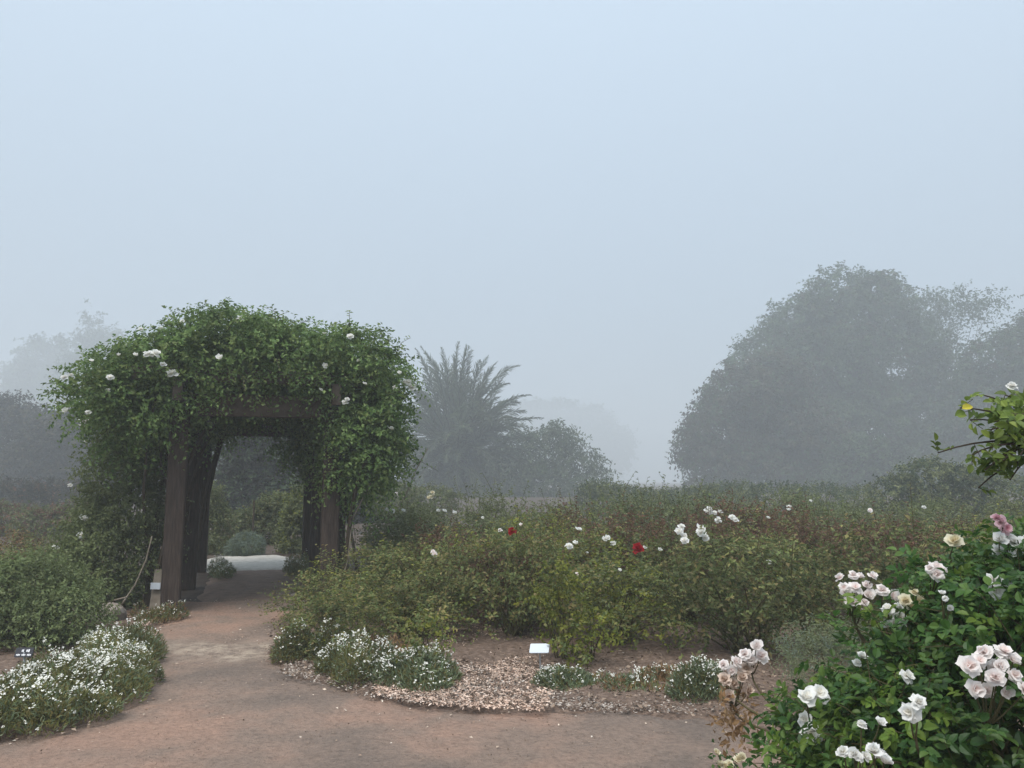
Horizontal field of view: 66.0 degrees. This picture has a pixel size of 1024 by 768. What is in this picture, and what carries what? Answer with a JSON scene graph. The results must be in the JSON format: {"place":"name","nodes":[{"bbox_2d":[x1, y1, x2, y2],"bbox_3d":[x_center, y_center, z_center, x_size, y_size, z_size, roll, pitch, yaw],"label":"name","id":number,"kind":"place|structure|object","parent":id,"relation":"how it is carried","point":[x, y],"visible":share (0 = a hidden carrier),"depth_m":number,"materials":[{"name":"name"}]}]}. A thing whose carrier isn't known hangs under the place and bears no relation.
{"place":"outdoors","nodes":[
{"label":"outdoors","id":0,"kind":"place"},
{"bbox_2d":[206,555,298,572],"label":"pale path","id":1,"kind":"structure","parent":0,"point":[264,562],"depth_m":14.08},
{"bbox_2d":[197,570,311,612],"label":"shaded path","id":2,"kind":"structure","parent":0,"point":[244,585],"depth_m":10.98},
{"bbox_2d":[205,554,236,579],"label":"flower clump","id":3,"kind":"object","parent":2,"relation":"on","point":[218,569],"visible":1,"depth_m":12.01,"materials":[{"name":"green plant"}]},
{"bbox_2d":[282,550,308,579],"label":"flower clump","id":4,"kind":"object","parent":2,"relation":"on","point":[300,565],"visible":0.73,"depth_m":12.01,"materials":[{"name":"green plant"}]},
{"bbox_2d":[0,600,823,767],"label":"path","id":5,"kind":"structure","parent":0,"point":[293,715],"depth_m":4.66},
{"bbox_2d":[3,599,759,767],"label":"fallen leaves","id":6,"kind":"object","parent":5,"relation":"on","point":[349,723],"depth_m":4.69,"materials":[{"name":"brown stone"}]},
{"bbox_2d":[707,739,746,767],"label":"rose spray","id":7,"kind":"object","parent":5,"relation":"on","point":[740,757],"visible":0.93,"depth_m":4.00,"materials":[{"name":"beige plant"}]},
{"bbox_2d":[706,512,1023,767],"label":"rose bush","id":8,"kind":"object","parent":5,"relation":"on","point":[961,705],"visible":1,"depth_m":2.44,"materials":[{"name":"green plant"}]},
{"bbox_2d":[930,381,1023,524],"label":"tall rose bush","id":9,"kind":"object","parent":5,"relation":"on","point":[1006,417],"visible":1,"depth_m":2.38,"materials":[{"name":"green plant"}]},
{"bbox_2d":[0,482,1023,601],"bbox_3d":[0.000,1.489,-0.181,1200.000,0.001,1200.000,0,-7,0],"label":"ground","id":10,"kind":"structure","parent":0,"point":[202,578],"depth_m":34.52,"materials":[{"name":"soil"}]},
{"bbox_2d":[0,498,51,536],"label":"garden shrub","id":11,"kind":"object","parent":10,"relation":"on","point":[11,508],"visible":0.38,"depth_m":21.50,"materials":[{"name":"green plant"}]},
{"bbox_2d":[0,389,63,498],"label":"shrubby tree","id":12,"kind":"object","parent":10,"relation":"on","point":[13,415],"visible":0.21,"depth_m":62.53,"materials":[{"name":"grey plant"}]},
{"bbox_2d":[0,473,63,513],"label":"garden shrub","id":13,"kind":"object","parent":10,"relation":"on","point":[10,488],"visible":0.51,"depth_m":35.59,"materials":[{"name":"green plant"}]},
{"bbox_2d":[0,331,80,443],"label":"distant tree","id":14,"kind":"object","parent":10,"relation":"on","point":[28,373],"visible":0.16,"depth_m":256.55,"materials":[{"name":"grey plant"}]},
{"bbox_2d":[0,524,86,563],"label":"rose bush","id":15,"kind":"object","parent":10,"relation":"on","point":[42,541],"visible":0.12,"depth_m":12.76,"materials":[{"name":"green plant"}]},
{"bbox_2d":[0,522,102,596],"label":"rose bush","id":16,"kind":"object","parent":10,"relation":"on","point":[16,543],"visible":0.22,"depth_m":10.43,"materials":[{"name":"green plant"}]},
{"bbox_2d":[3,498,102,539],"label":"garden shrub","id":17,"kind":"object","parent":10,"relation":"on","point":[55,512],"visible":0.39,"depth_m":20.25,"materials":[{"name":"green plant"}]},
{"bbox_2d":[11,475,132,509],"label":"garden shrub","id":18,"kind":"object","parent":10,"relation":"on","point":[59,487],"visible":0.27,"depth_m":36.95,"materials":[{"name":"green plant"}]},
{"bbox_2d":[0,402,165,500],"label":"shrubby tree","id":19,"kind":"object","parent":10,"relation":"on","point":[42,443],"visible":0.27,"depth_m":56.71,"materials":[{"name":"grey plant"}]},
{"bbox_2d":[0,599,168,741],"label":"mulch bed","id":20,"kind":"object","parent":10,"relation":"on","point":[8,661],"visible":0.09,"depth_m":6.22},
{"bbox_2d":[0,539,123,651],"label":"leafy shrub","id":21,"kind":"object","parent":20,"relation":"on","point":[28,606],"visible":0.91,"depth_m":6.92,"materials":[{"name":"green plant"}]},
{"bbox_2d":[0,617,168,738],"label":"flower clump","id":22,"kind":"object","parent":20,"relation":"on","point":[100,668],"visible":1,"depth_m":5.07,"materials":[{"name":"green plant"}]},
{"bbox_2d":[28,429,194,610],"bbox_3d":[-4.598,1.687,9.139,1.669,2.580,1.859,0,-7,0],"label":"rose thicket","id":23,"kind":"object","parent":20,"relation":"on","point":[115,537],"visible":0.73,"depth_m":8.87,"materials":[{"name":"green plant"}]},
{"bbox_2d":[149,569,161,609],"bbox_3d":[-3.937,2.337,8.746,0.157,0.546,0.109,0,-7,0],"label":"marker board","id":24,"kind":"object","parent":20,"relation":"on","point":[155,586],"visible":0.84,"depth_m":8.72,"materials":[{"name":"wood"}]},
{"bbox_2d":[128,600,191,623],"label":"flower clump","id":25,"kind":"object","parent":20,"relation":"on","point":[160,613],"visible":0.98,"depth_m":8.24,"materials":[{"name":"green plant"}]},
{"bbox_2d":[41,299,132,407],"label":"distant tree","id":26,"kind":"object","parent":10,"relation":"on","point":[98,334],"visible":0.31,"depth_m":214.12,"materials":[{"name":"grey plant"}]},
{"bbox_2d":[207,480,237,555],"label":"garden shrub","id":27,"kind":"object","parent":10,"relation":"on","point":[217,519],"visible":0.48,"depth_m":16.61,"materials":[{"name":"green plant"}]},
{"bbox_2d":[221,529,267,555],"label":"clipped bush","id":28,"kind":"object","parent":10,"relation":"on","point":[235,546],"visible":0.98,"depth_m":15.46,"materials":[{"name":"green plant"}]},
{"bbox_2d":[216,487,289,544],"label":"garden shrub","id":29,"kind":"object","parent":10,"relation":"on","point":[262,516],"visible":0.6,"depth_m":18.46,"materials":[{"name":"green plant"}]},
{"bbox_2d":[131,366,377,611],"bbox_3d":[-3.660,1.508,11.307,2.720,2.800,5.300,2,-7,-17],"label":"rose pergola","id":30,"kind":"object","parent":10,"relation":"on","point":[177,570],"visible":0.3,"depth_m":9.32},
{"bbox_2d":[31,296,313,607],"bbox_3d":[-4.389,0.994,11.072,3.125,3.797,6.310,2,-7,-18],"label":"climbing rose","id":31,"kind":"object","parent":30,"relation":"on","point":[117,399],"visible":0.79,"depth_m":8.84,"materials":[{"name":"green plant"}]},
{"bbox_2d":[218,304,437,597],"bbox_3d":[-2.837,1.100,11.451,2.612,3.675,6.419,2,-7,-18],"label":"climbing rose","id":32,"kind":"object","parent":30,"relation":"attached to","point":[370,432],"visible":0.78,"depth_m":9.32,"materials":[{"name":"green plant"}]},
{"bbox_2d":[271,483,303,554],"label":"garden shrub","id":33,"kind":"object","parent":10,"relation":"on","point":[288,522],"visible":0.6,"depth_m":16.30,"materials":[{"name":"green plant"}]},
{"bbox_2d":[210,417,398,523],"bbox_3d":[-7.636,3.242,28.859,7.214,5.628,4.589,0,-7,0],"label":"shrubby tree","id":34,"kind":"object","parent":10,"relation":"on","point":[242,471],"visible":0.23,"depth_m":27.48,"materials":[{"name":"green plant"}]},
{"bbox_2d":[363,479,466,525],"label":"garden shrub","id":35,"kind":"object","parent":10,"relation":"on","point":[439,492],"visible":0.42,"depth_m":23.54,"materials":[{"name":"green plant"}]},
{"bbox_2d":[388,341,547,497],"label":"palm tree","id":36,"kind":"object","parent":10,"relation":"on","point":[457,437],"visible":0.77,"depth_m":71.34,"materials":[{"name":"green plant"}]},
{"bbox_2d":[394,418,621,497],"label":"arching shrub","id":37,"kind":"object","parent":10,"relation":"on","point":[557,470],"visible":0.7,"depth_m":70.73,"materials":[{"name":"green plant"}]},
{"bbox_2d":[499,396,641,482],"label":"distant tree","id":38,"kind":"object","parent":10,"relation":"on","point":[602,428],"visible":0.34,"depth_m":483.35,"materials":[{"name":"grey plant"}]},
{"bbox_2d":[569,478,690,515],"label":"garden shrub","id":39,"kind":"object","parent":10,"relation":"on","point":[614,487],"visible":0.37,"depth_m":33.12,"materials":[{"name":"green plant"}]},
{"bbox_2d":[265,563,1023,734],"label":"mulch bed","id":40,"kind":"object","parent":10,"relation":"on","point":[481,649],"visible":0.05,"depth_m":6.13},
{"bbox_2d":[269,617,315,665],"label":"flower clump","id":41,"kind":"object","parent":40,"relation":"on","point":[289,650],"visible":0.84,"depth_m":6.34,"materials":[{"name":"green plant"}]},
{"bbox_2d":[247,556,399,627],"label":"rose bush","id":42,"kind":"object","parent":40,"relation":"on","point":[334,574],"visible":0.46,"depth_m":8.02,"materials":[{"name":"green plant"}]},
{"bbox_2d":[263,570,410,655],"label":"rose bush","id":43,"kind":"object","parent":40,"relation":"on","point":[330,605],"visible":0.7,"depth_m":6.56,"materials":[{"name":"green plant"}]},
{"bbox_2d":[307,617,375,688],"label":"flower clump","id":44,"kind":"object","parent":40,"relation":"on","point":[348,658],"visible":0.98,"depth_m":5.86,"materials":[{"name":"green plant"}]},
{"bbox_2d":[304,533,443,607],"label":"rose bush","id":45,"kind":"object","parent":40,"relation":"on","point":[364,549],"visible":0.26,"depth_m":8.93,"materials":[{"name":"green plant"}]},
{"bbox_2d":[356,490,450,556],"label":"rose bush","id":46,"kind":"object","parent":40,"relation":"on","point":[419,509],"visible":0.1,"depth_m":13.96,"materials":[{"name":"green plant"}]},
{"bbox_2d":[357,493,457,568],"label":"rose bush","id":47,"kind":"object","parent":40,"relation":"on","point":[407,509],"visible":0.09,"depth_m":12.01,"materials":[{"name":"green plant"}]},
{"bbox_2d":[353,497,468,579],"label":"rose bush","id":48,"kind":"object","parent":40,"relation":"on","point":[399,538],"visible":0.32,"depth_m":10.53,"materials":[{"name":"green plant"}]},
{"bbox_2d":[335,552,487,646],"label":"rose bush","id":49,"kind":"object","parent":40,"relation":"on","point":[410,598],"visible":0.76,"depth_m":7.15,"materials":[{"name":"green plant"}]},
{"bbox_2d":[364,635,463,694],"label":"flower clump","id":50,"kind":"object","parent":40,"relation":"on","point":[410,670],"visible":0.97,"depth_m":5.57,"materials":[{"name":"green plant"}]},
{"bbox_2d":[342,519,499,627],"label":"rose bush","id":51,"kind":"object","parent":40,"relation":"on","point":[386,554],"visible":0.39,"depth_m":7.91,"materials":[{"name":"green plant"}]},
{"bbox_2d":[387,600,467,667],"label":"rose bush","id":52,"kind":"object","parent":40,"relation":"on","point":[421,625],"visible":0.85,"depth_m":5.78,"materials":[{"name":"green plant"}]},
{"bbox_2d":[390,509,515,605],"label":"rose bush","id":53,"kind":"object","parent":40,"relation":"on","point":[436,536],"visible":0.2,"depth_m":9.13,"materials":[{"name":"green plant"}]},
{"bbox_2d":[372,622,555,711],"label":"wood chips","id":54,"kind":"object","parent":40,"relation":"on","point":[499,673],"visible":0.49,"depth_m":5.36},
{"bbox_2d":[446,492,535,558],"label":"rose bush","id":55,"kind":"object","parent":40,"relation":"on","point":[481,515],"visible":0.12,"depth_m":12.29,"materials":[{"name":"green plant"}]},
{"bbox_2d":[453,507,535,585],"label":"rose bush","id":56,"kind":"object","parent":40,"relation":"on","point":[493,526],"visible":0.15,"depth_m":10.39,"materials":[{"name":"green plant"}]},
{"bbox_2d":[444,473,545,559],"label":"rose bush","id":57,"kind":"object","parent":40,"relation":"on","point":[485,506],"visible":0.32,"depth_m":14.44,"materials":[{"name":"green plant"}]},
{"bbox_2d":[276,633,720,713],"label":"wood chips","id":58,"kind":"object","parent":40,"relation":"on","point":[648,708],"visible":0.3,"depth_m":5.31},
{"bbox_2d":[424,506,595,643],"bbox_3d":[-0.037,1.838,7.305,1.652,1.439,1.527,2,-7,-19],"label":"rose bush","id":59,"kind":"object","parent":40,"relation":"on","point":[517,616],"visible":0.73,"depth_m":7.17,"materials":[{"name":"green plant"}]},
{"bbox_2d":[438,518,592,626],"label":"rose bush","id":60,"kind":"object","parent":40,"relation":"on","point":[494,567],"visible":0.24,"depth_m":7.79,"materials":[{"name":"green plant"}]},
{"bbox_2d":[486,504,599,607],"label":"rose bush","id":61,"kind":"object","parent":40,"relation":"on","point":[567,530],"visible":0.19,"depth_m":8.92,"materials":[{"name":"green plant"}]},
{"bbox_2d":[503,487,592,555],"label":"rose bush","id":62,"kind":"object","parent":40,"relation":"on","point":[536,518],"visible":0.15,"depth_m":12.26,"materials":[{"name":"green plant"}]},
{"bbox_2d":[261,594,851,726],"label":"fallen leaves","id":63,"kind":"object","parent":40,"relation":"on","point":[533,689],"visible":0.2,"depth_m":5.72,"materials":[{"name":"brown plant"}]},
{"bbox_2d":[520,550,603,659],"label":"rose shoot","id":64,"kind":"object","parent":40,"relation":"on","point":[546,604],"visible":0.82,"depth_m":6.24,"materials":[{"name":"green plant"}]},
{"bbox_2d":[529,662,598,691],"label":"flower clump","id":65,"kind":"object","parent":40,"relation":"on","point":[557,675],"visible":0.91,"depth_m":5.51,"materials":[{"name":"green plant"}]},
{"bbox_2d":[517,486,626,574],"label":"rose bush","id":66,"kind":"object","parent":40,"relation":"on","point":[574,521],"visible":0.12,"depth_m":10.38,"materials":[{"name":"green plant"}]},
{"bbox_2d":[546,601,628,668],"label":"rose shoot","id":67,"kind":"object","parent":40,"relation":"on","point":[584,654],"visible":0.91,"depth_m":6.05,"materials":[{"name":"green plant"}]},
{"bbox_2d":[524,510,673,618],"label":"rose bush","id":68,"kind":"object","parent":40,"relation":"on","point":[614,544],"visible":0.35,"depth_m":8.07,"materials":[{"name":"green plant"}]},
{"bbox_2d":[533,538,697,651],"bbox_3d":[0.912,1.926,7.030,1.490,1.086,1.677,-3,-8,25],"label":"rose bush","id":69,"kind":"object","parent":40,"relation":"on","point":[629,613],"visible":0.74,"depth_m":6.82,"materials":[{"name":"green plant"}]},
{"bbox_2d":[572,471,681,560],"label":"rose bush","id":70,"kind":"object","parent":40,"relation":"on","point":[619,497],"visible":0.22,"depth_m":11.96,"materials":[{"name":"green plant"}]},
{"bbox_2d":[589,664,668,691],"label":"flower clump","id":71,"kind":"object","parent":40,"relation":"on","point":[634,680],"visible":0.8,"depth_m":5.49,"materials":[{"name":"green plant"}]},
{"bbox_2d":[573,491,696,613],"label":"rose bush","id":72,"kind":"object","parent":40,"relation":"on","point":[635,531],"visible":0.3,"depth_m":8.72,"materials":[{"name":"green plant"}]},
{"bbox_2d":[579,477,693,536],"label":"rose bush","id":73,"kind":"object","parent":40,"relation":"on","point":[652,497],"visible":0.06,"depth_m":13.98,"materials":[{"name":"green plant"}]},
{"bbox_2d":[638,662,685,681],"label":"dry tuft","id":74,"kind":"object","parent":40,"relation":"on","point":[663,670],"visible":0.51,"depth_m":5.72,"materials":[{"name":"beige plant"}]},
{"bbox_2d":[618,507,764,627],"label":"rose bush","id":75,"kind":"object","parent":40,"relation":"on","point":[638,547],"visible":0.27,"depth_m":7.91,"materials":[{"name":"green plant"}]},
{"bbox_2d":[643,472,750,544],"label":"rose bush","id":76,"kind":"object","parent":40,"relation":"on","point":[692,505],"visible":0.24,"depth_m":12.14,"materials":[{"name":"green plant"}]},
{"bbox_2d":[662,651,740,702],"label":"flower clump","id":77,"kind":"object","parent":40,"relation":"on","point":[702,673],"visible":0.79,"depth_m":5.20,"materials":[{"name":"green plant"}]},
{"bbox_2d":[641,504,765,606],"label":"rose bush","id":78,"kind":"object","parent":40,"relation":"on","point":[734,518],"visible":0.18,"depth_m":9.13,"materials":[{"name":"green plant"}]},
{"bbox_2d":[659,477,754,531],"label":"rose bush","id":79,"kind":"object","parent":40,"relation":"on","point":[694,495],"visible":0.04,"depth_m":14.22,"materials":[{"name":"green plant"}]},
{"bbox_2d":[666,487,787,590],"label":"rose bush","id":80,"kind":"object","parent":40,"relation":"on","point":[727,518],"visible":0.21,"depth_m":10.42,"materials":[{"name":"green plant"}]},
{"bbox_2d":[644,493,854,663],"bbox_3d":[1.911,1.659,6.574,1.623,1.486,1.807,-5,-9,38],"label":"rose bush","id":81,"kind":"object","parent":40,"relation":"on","point":[756,614],"visible":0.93,"depth_m":6.42,"materials":[{"name":"green plant"}]},
{"bbox_2d":[732,489,830,566],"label":"rose bush","id":82,"kind":"object","parent":40,"relation":"on","point":[813,512],"visible":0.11,"depth_m":11.89,"materials":[{"name":"green plant"}]},
{"bbox_2d":[705,516,875,619],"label":"rose bush","id":83,"kind":"object","parent":40,"relation":"on","point":[797,547],"visible":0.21,"depth_m":8.06,"materials":[{"name":"green plant"}]},
{"bbox_2d":[748,482,842,540],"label":"rose bush","id":84,"kind":"object","parent":40,"relation":"on","point":[799,495],"visible":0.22,"depth_m":14.28,"materials":[{"name":"green plant"}]},
{"bbox_2d":[737,492,859,587],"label":"rose bush","id":85,"kind":"object","parent":40,"relation":"on","point":[786,519],"visible":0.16,"depth_m":10.45,"materials":[{"name":"green plant"}]},
{"bbox_2d":[735,500,863,615],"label":"rose bush","id":86,"kind":"object","parent":40,"relation":"on","point":[791,532],"visible":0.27,"depth_m":8.95,"materials":[{"name":"green plant"}]},
{"bbox_2d":[764,610,889,695],"bbox_3d":[2.068,1.783,5.019,0.917,0.721,0.779,-2,-7,13],"label":"lavender mound","id":87,"kind":"object","parent":40,"relation":"on","point":[825,645],"visible":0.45,"depth_m":5.05,"materials":[{"name":"green plant"}]},
{"bbox_2d":[800,491,903,556],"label":"rose bush","id":88,"kind":"object","parent":40,"relation":"on","point":[857,515],"visible":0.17,"depth_m":12.11,"materials":[{"name":"green plant"}]},
{"bbox_2d":[764,483,956,654],"bbox_3d":[2.985,1.646,6.525,1.787,1.650,1.523,-2,-7,17],"label":"rose bush","id":89,"kind":"object","parent":40,"relation":"on","point":[881,571],"visible":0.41,"depth_m":6.51,"materials":[{"name":"green plant"}]},
{"bbox_2d":[823,484,905,540],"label":"rose bush","id":90,"kind":"object","parent":40,"relation":"on","point":[864,506],"visible":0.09,"depth_m":14.08,"materials":[{"name":"green plant"}]},
{"bbox_2d":[827,501,954,588],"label":"rose bush","id":91,"kind":"object","parent":40,"relation":"on","point":[922,533],"visible":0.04,"depth_m":9.10,"materials":[{"name":"green plant"}]},
{"bbox_2d":[820,501,976,619],"bbox_3d":[3.954,1.908,8.035,1.639,1.416,1.765,6,-9,-40],"label":"rose bush","id":92,"kind":"object","parent":40,"relation":"on","point":[897,546],"visible":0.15,"depth_m":7.99,"materials":[{"name":"green plant"}]},
{"bbox_2d":[880,488,987,535],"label":"rose bush","id":93,"kind":"object","parent":40,"relation":"on","point":[931,517],"visible":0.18,"depth_m":12.39,"materials":[{"name":"green plant"}]},
{"bbox_2d":[889,490,992,531],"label":"rose bush","id":94,"kind":"object","parent":40,"relation":"on","point":[928,508],"visible":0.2,"depth_m":14.08,"materials":[{"name":"green plant"}]},
{"bbox_2d":[916,500,1022,554],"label":"rose bush","id":95,"kind":"object","parent":40,"relation":"on","point":[949,524],"visible":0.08,"depth_m":9.21,"materials":[{"name":"green plant"}]},
{"bbox_2d":[953,490,1023,533],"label":"rose bush","id":96,"kind":"object","parent":40,"relation":"on","point":[1013,513],"visible":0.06,"depth_m":12.24,"materials":[{"name":"green plant"}]},
{"bbox_2d":[965,478,1023,527],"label":"rose bush","id":97,"kind":"object","parent":40,"relation":"on","point":[1007,499],"visible":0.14,"depth_m":14.37,"materials":[{"name":"green plant"}]},
{"bbox_2d":[661,478,760,513],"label":"garden shrub","id":98,"kind":"object","parent":10,"relation":"on","point":[716,486],"visible":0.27,"depth_m":35.20,"materials":[{"name":"green plant"}]},
{"bbox_2d":[666,346,865,493],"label":"brownish tree","id":99,"kind":"object","parent":10,"relation":"on","point":[748,446],"visible":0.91,"depth_m":87.80,"materials":[{"name":"grey plant"}]},
{"bbox_2d":[733,479,888,515],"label":"garden shrub","id":100,"kind":"object","parent":10,"relation":"on","point":[761,487],"visible":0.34,"depth_m":32.35,"materials":[{"name":"green plant"}]},
{"bbox_2d":[716,260,974,485],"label":"broad tree","id":101,"kind":"object","parent":10,"relation":"on","point":[832,343],"visible":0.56,"depth_m":98.21,"materials":[{"name":"grey plant"}]},
{"bbox_2d":[801,430,940,494],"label":"shrubby tree","id":102,"kind":"object","parent":10,"relation":"on","point":[843,474],"visible":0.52,"depth_m":83.17,"materials":[{"name":"green plant"}]},
{"bbox_2d":[857,453,1023,523],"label":"garden shrub","id":103,"kind":"object","parent":10,"relation":"on","point":[948,475],"visible":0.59,"depth_m":25.19,"materials":[{"name":"green plant"}]},
{"bbox_2d":[880,280,1023,405],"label":"open tree","id":104,"kind":"object","parent":10,"relation":"on","point":[945,301],"visible":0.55,"depth_m":105.99,"materials":[{"name":"grey plant"}]},
{"bbox_2d":[913,308,1023,493],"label":"bushy tree","id":105,"kind":"object","parent":10,"relation":"on","point":[971,376],"visible":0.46,"depth_m":89.82,"materials":[{"name":"grey plant"}]},
{"bbox_2d":[0,0,1023,481],"label":"sky","id":106,"kind":"structure","parent":0,"point":[593,198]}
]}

